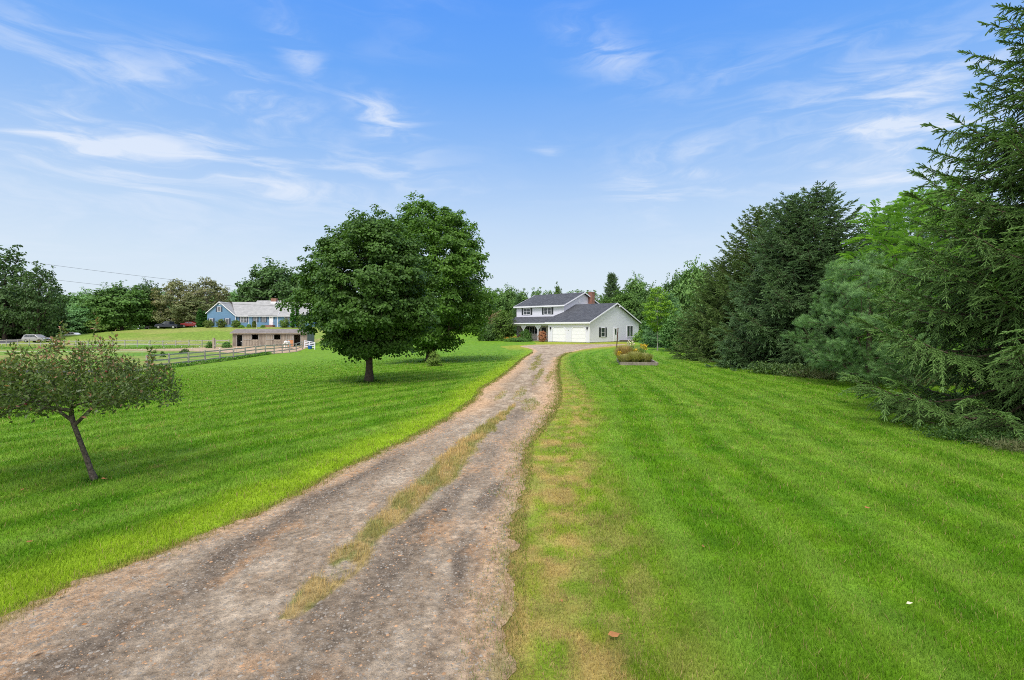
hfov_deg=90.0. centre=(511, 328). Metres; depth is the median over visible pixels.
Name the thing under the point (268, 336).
top door
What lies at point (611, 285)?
spruce tree
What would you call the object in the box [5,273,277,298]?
power line
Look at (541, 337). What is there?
russet shrub
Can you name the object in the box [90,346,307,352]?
dirt yard
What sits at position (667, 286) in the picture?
broadleaf tree
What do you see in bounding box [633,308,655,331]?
broadleaf tree
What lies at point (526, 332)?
yew shrub
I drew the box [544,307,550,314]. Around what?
window
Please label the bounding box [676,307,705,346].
leafy shrub
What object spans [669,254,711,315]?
broadleaf tree
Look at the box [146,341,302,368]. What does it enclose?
paddock fence
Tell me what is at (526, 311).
window
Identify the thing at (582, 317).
white house
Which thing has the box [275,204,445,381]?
maple tree
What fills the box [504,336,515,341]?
juniper shrub
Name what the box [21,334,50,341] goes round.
silver suv
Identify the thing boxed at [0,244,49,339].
broadleaf tree
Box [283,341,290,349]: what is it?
horse
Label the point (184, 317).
birch tree
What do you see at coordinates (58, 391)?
crabapple tree
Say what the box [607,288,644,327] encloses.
broadleaf tree
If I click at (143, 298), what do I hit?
power line
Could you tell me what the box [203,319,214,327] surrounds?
house shrub
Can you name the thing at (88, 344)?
paddock fence
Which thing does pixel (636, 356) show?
ornamental grass
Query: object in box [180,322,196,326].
red car
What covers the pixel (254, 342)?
bottom door
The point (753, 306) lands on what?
spruce tree
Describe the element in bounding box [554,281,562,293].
broadleaf tree
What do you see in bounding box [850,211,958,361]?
spruce tree
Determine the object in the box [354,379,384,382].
tall grass
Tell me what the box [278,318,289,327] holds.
house shrub
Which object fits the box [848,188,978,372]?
pine tree
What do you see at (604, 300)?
broadleaf tree
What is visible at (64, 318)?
broadleaf tree
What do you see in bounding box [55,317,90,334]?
broadleaf tree
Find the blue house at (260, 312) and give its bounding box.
[205,298,314,326]
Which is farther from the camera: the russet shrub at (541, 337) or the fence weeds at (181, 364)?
the russet shrub at (541, 337)
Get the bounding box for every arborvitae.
[195,309,203,326]
[202,311,206,326]
[290,302,296,327]
[295,308,299,327]
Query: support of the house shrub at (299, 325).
on the lawn at (220, 335)
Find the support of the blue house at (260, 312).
on the lawn at (220, 335)
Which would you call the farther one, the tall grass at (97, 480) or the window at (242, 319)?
the window at (242, 319)
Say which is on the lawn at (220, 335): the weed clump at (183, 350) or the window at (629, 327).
the weed clump at (183, 350)
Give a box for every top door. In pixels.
[244,334,250,339]
[266,334,273,339]
[286,334,292,339]
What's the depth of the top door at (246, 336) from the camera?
89.95 m
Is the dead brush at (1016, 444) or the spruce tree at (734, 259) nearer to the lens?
the dead brush at (1016, 444)
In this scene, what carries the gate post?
on the dirt yard at (216, 348)
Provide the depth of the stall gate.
87.34 m
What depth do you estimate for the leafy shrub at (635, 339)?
79.43 m
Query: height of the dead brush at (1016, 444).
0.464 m
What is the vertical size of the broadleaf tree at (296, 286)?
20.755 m
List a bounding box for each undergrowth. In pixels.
[742,360,994,385]
[899,423,1023,450]
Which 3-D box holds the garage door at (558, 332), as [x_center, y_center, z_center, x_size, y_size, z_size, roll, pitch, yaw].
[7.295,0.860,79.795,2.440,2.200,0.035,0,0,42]
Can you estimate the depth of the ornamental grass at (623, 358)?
31.18 m
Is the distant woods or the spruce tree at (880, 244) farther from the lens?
the distant woods
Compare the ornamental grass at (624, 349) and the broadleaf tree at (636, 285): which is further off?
the broadleaf tree at (636, 285)
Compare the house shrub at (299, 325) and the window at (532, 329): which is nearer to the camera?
the window at (532, 329)
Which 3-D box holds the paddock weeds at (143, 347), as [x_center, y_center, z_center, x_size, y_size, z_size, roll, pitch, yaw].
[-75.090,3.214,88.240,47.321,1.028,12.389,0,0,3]
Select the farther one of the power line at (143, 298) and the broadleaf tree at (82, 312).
the broadleaf tree at (82, 312)
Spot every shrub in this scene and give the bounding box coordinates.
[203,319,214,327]
[215,318,227,327]
[231,320,240,327]
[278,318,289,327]
[295,313,305,326]
[425,350,441,365]
[478,321,500,340]
[490,310,517,339]
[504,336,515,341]
[508,336,533,341]
[518,329,532,340]
[537,331,547,341]
[630,328,643,341]
[635,319,656,344]
[656,311,687,350]
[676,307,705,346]
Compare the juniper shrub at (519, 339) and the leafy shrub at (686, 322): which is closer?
the leafy shrub at (686, 322)
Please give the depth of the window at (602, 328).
78.69 m
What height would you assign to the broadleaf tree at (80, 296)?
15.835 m
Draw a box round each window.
[240,317,246,321]
[523,308,530,314]
[525,326,537,333]
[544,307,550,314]
[601,327,604,336]
[627,325,632,336]
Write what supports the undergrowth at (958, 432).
on the lawn at (220, 335)
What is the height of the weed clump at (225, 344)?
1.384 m
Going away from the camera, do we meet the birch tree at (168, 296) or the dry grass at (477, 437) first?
the dry grass at (477, 437)
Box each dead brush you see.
[780,366,990,386]
[964,432,1023,455]
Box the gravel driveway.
[0,344,624,679]
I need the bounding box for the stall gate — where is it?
[304,340,314,349]
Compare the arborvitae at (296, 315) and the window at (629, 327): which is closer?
the window at (629, 327)
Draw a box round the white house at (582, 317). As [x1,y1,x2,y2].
[504,292,640,342]
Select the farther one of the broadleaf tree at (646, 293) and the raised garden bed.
the broadleaf tree at (646, 293)
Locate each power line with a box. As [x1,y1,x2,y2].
[4,258,291,291]
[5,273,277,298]
[6,285,302,306]
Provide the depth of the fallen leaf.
3.62 m
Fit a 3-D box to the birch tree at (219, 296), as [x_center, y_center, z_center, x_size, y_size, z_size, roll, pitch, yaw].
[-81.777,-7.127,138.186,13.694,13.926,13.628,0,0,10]
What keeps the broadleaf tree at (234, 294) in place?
on the lawn at (220, 335)
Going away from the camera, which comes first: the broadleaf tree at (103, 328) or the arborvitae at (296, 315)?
the arborvitae at (296, 315)
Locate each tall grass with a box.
[78,475,109,482]
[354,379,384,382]
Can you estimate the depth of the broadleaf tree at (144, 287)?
136.00 m
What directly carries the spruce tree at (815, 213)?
on the lawn at (220, 335)
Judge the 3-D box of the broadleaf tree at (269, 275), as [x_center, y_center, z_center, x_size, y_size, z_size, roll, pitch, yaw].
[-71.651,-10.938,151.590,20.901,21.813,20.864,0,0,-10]
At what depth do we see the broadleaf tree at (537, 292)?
134.12 m
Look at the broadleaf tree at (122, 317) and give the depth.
127.12 m
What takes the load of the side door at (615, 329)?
in the white house at (582, 317)
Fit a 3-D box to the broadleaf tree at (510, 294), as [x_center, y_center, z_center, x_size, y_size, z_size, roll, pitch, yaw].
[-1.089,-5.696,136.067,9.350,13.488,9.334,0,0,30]
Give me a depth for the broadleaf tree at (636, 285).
128.58 m
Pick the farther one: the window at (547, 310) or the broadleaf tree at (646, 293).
the broadleaf tree at (646, 293)
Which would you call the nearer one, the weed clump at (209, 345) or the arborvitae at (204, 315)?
the weed clump at (209, 345)
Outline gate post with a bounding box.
[212,338,214,348]
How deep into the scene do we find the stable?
90.00 m
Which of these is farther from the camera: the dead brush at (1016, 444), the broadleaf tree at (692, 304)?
the broadleaf tree at (692, 304)
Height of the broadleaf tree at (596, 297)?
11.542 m
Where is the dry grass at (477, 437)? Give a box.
[0,352,571,679]
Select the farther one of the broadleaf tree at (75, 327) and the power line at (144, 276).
the broadleaf tree at (75, 327)
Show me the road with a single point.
(12, 340)
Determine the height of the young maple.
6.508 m
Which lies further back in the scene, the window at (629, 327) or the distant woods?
the distant woods
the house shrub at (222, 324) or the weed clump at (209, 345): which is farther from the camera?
the house shrub at (222, 324)
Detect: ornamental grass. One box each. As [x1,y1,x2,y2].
[612,345,634,356]
[617,354,630,361]
[625,351,643,361]
[630,347,646,352]
[640,352,654,361]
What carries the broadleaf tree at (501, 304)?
on the lawn at (220, 335)
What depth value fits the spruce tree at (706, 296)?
36.68 m
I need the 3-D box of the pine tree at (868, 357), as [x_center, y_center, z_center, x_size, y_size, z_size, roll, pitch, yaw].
[13.972,-0.370,19.578,5.439,5.274,5.638,0,0,0]
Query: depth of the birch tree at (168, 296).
131.62 m
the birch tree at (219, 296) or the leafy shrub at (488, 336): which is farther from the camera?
the birch tree at (219, 296)
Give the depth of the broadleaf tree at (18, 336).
118.99 m
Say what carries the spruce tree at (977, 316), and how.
on the lawn at (220, 335)
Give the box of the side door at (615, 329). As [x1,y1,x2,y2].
[614,328,616,340]
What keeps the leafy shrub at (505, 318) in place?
on the lawn at (220, 335)
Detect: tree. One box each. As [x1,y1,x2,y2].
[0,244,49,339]
[0,260,72,336]
[0,295,27,338]
[0,311,186,480]
[15,302,73,336]
[54,301,81,315]
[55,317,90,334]
[65,305,109,333]
[67,287,98,308]
[76,280,156,330]
[83,319,139,333]
[124,277,169,328]
[141,320,193,328]
[150,278,203,327]
[167,297,214,326]
[177,276,231,313]
[214,289,237,301]
[232,276,274,301]
[235,256,299,300]
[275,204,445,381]
[275,266,311,299]
[367,190,499,361]
[474,288,510,330]
[483,310,504,329]
[498,282,519,313]
[511,288,528,311]
[512,294,522,334]
[527,287,544,297]
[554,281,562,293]
[566,289,599,301]
[590,290,601,301]
[598,296,610,302]
[599,272,620,302]
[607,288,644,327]
[623,270,647,310]
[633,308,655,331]
[637,280,660,317]
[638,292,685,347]
[649,290,662,310]
[659,268,686,303]
[664,257,738,360]
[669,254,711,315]
[680,202,782,364]
[687,283,716,310]
[704,191,866,371]
[713,180,911,373]
[780,249,947,386]
[824,180,1015,375]
[836,1,1023,441]
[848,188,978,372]
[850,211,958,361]
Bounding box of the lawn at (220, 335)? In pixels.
[0,327,1023,679]
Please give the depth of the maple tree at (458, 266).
32.84 m
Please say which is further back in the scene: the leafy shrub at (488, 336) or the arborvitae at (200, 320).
the arborvitae at (200, 320)
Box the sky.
[0,0,1023,328]
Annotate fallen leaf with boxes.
[608,631,621,636]
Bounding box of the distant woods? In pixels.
[43,291,602,329]
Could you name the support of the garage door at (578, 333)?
in the white house at (582, 317)
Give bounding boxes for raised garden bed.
[616,358,657,365]
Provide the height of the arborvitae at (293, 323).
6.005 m
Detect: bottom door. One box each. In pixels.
[252,340,257,345]
[274,340,280,345]
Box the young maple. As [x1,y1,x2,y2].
[639,286,677,350]
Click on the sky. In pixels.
(583, 141)
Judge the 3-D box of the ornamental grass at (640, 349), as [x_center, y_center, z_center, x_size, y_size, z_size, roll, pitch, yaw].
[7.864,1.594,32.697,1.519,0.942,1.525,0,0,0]
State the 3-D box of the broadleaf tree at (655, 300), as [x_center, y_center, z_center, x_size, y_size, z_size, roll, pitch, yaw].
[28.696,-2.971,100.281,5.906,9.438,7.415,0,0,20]
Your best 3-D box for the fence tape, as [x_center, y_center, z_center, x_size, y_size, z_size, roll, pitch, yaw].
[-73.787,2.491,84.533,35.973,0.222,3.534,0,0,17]
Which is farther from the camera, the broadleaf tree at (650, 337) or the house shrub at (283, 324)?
the house shrub at (283, 324)
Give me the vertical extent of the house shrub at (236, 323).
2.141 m
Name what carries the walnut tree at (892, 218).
on the lawn at (220, 335)
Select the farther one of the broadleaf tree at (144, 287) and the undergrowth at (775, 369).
the broadleaf tree at (144, 287)
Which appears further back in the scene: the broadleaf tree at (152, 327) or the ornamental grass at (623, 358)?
the broadleaf tree at (152, 327)
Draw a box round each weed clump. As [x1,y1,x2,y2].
[179,348,189,352]
[204,341,215,347]
[220,341,232,347]
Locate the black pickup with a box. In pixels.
[154,321,182,328]
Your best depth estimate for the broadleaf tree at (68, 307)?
164.37 m
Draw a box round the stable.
[230,329,313,346]
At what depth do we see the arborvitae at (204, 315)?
126.69 m
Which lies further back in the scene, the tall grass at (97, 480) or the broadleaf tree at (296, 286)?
the broadleaf tree at (296, 286)
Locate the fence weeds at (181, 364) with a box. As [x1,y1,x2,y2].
[147,351,271,368]
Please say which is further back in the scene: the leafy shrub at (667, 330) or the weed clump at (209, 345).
the weed clump at (209, 345)
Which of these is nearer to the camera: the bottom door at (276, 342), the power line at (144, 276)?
the bottom door at (276, 342)
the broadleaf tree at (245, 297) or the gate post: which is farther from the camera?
the broadleaf tree at (245, 297)
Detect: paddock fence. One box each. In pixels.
[0,339,229,346]
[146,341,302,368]
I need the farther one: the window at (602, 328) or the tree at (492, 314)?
the tree at (492, 314)
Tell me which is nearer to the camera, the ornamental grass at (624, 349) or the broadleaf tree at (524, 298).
the ornamental grass at (624, 349)
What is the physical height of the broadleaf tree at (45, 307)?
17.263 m
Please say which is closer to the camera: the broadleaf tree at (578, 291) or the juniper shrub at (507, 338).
the juniper shrub at (507, 338)
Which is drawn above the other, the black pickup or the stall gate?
the black pickup
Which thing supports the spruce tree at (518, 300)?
on the lawn at (220, 335)
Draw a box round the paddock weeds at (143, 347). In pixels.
[0,344,200,349]
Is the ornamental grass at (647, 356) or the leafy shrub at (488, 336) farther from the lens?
the leafy shrub at (488, 336)
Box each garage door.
[553,327,564,341]
[572,327,584,341]
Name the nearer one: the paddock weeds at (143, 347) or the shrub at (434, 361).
the shrub at (434, 361)
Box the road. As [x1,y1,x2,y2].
[0,336,54,342]
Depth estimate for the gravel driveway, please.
4.29 m
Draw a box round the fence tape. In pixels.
[35,343,150,344]
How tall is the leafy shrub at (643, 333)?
4.547 m
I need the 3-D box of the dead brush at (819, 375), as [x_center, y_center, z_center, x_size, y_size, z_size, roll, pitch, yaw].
[15.540,2.021,20.943,8.578,0.855,3.410,0,0,35]
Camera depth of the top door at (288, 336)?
89.93 m

